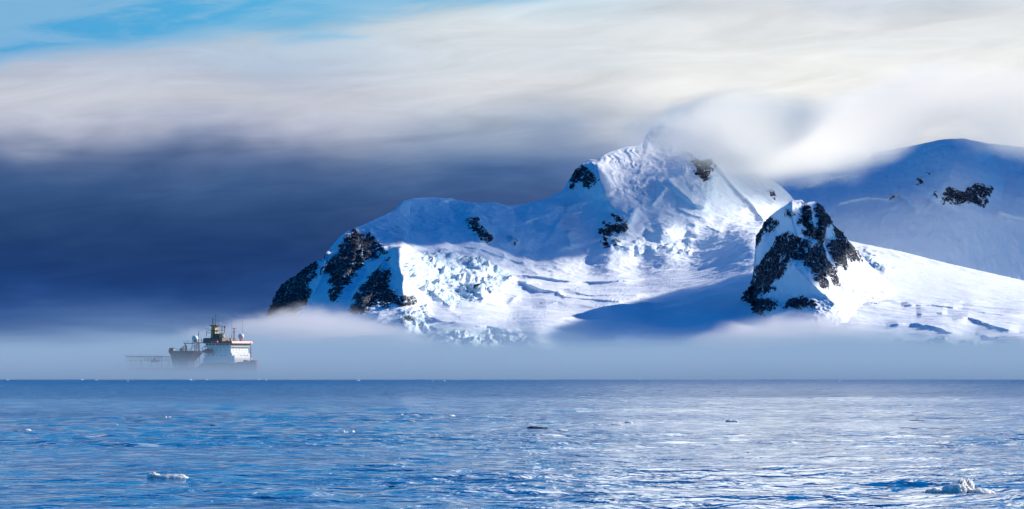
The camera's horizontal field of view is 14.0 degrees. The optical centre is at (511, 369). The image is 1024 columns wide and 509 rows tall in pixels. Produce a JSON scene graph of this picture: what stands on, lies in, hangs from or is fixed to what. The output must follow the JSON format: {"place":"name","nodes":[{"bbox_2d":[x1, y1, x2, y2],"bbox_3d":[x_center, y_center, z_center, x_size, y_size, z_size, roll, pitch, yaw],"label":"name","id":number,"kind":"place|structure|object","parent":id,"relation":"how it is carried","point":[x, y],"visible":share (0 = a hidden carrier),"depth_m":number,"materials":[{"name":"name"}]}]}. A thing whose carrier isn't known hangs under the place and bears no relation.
{"place":"outdoors","nodes":[
{"label":"outdoors","id":0,"kind":"place"},
{"bbox_2d":[0,369,1023,508],"bbox_3d":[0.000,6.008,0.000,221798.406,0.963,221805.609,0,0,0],"label":"sea","id":1,"kind":"structure","parent":0,"point":[275,440],"depth_m":344.36,"materials":[{"name":"blue liquid"}]},
{"bbox_2d":[147,472,187,477],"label":"ice floe","id":2,"kind":"object","parent":1,"relation":"on","point":[152,475],"visible":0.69,"depth_m":227.03,"materials":[{"name":"white ice"}]},
{"bbox_2d":[126,315,257,378],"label":"ship","id":3,"kind":"object","parent":1,"relation":"on","point":[227,358],"visible":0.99,"depth_m":2484.92,"materials":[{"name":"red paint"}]},
{"bbox_2d":[527,426,547,428],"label":"ice floe","id":4,"kind":"object","parent":1,"relation":"on","point":[533,427],"visible":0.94,"depth_m":424.72,"materials":[{"name":"ice"}]},
{"bbox_2d":[925,477,995,493],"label":"growler","id":5,"kind":"object","parent":1,"relation":"on","point":[962,486],"visible":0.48,"depth_m":199.03,"materials":[{"name":"white ice"}]},
{"bbox_2d":[0,0,1023,368],"label":"sky","id":6,"kind":"structure","parent":0,"point":[167,166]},
{"bbox_2d":[248,123,1023,371],"bbox_3d":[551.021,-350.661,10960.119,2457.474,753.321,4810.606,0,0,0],"label":"mountain","id":7,"kind":"structure","parent":0,"point":[638,258],"depth_m":10406.32,"materials":[{"name":"white snow"}]},
{"bbox_2d":[741,200,897,333],"bbox_3d":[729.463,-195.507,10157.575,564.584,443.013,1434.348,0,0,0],"label":"rocky peak","id":8,"kind":"structure","parent":0,"point":[814,270],"depth_m":10035.02,"materials":[{"name":"white snow"}]},
{"bbox_2d":[747,138,1023,279],"bbox_3d":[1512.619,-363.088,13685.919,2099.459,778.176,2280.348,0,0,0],"label":"mountain","id":9,"kind":"structure","parent":0,"point":[959,202],"depth_m":13105.33,"materials":[{"name":"white snow"}]}
]}

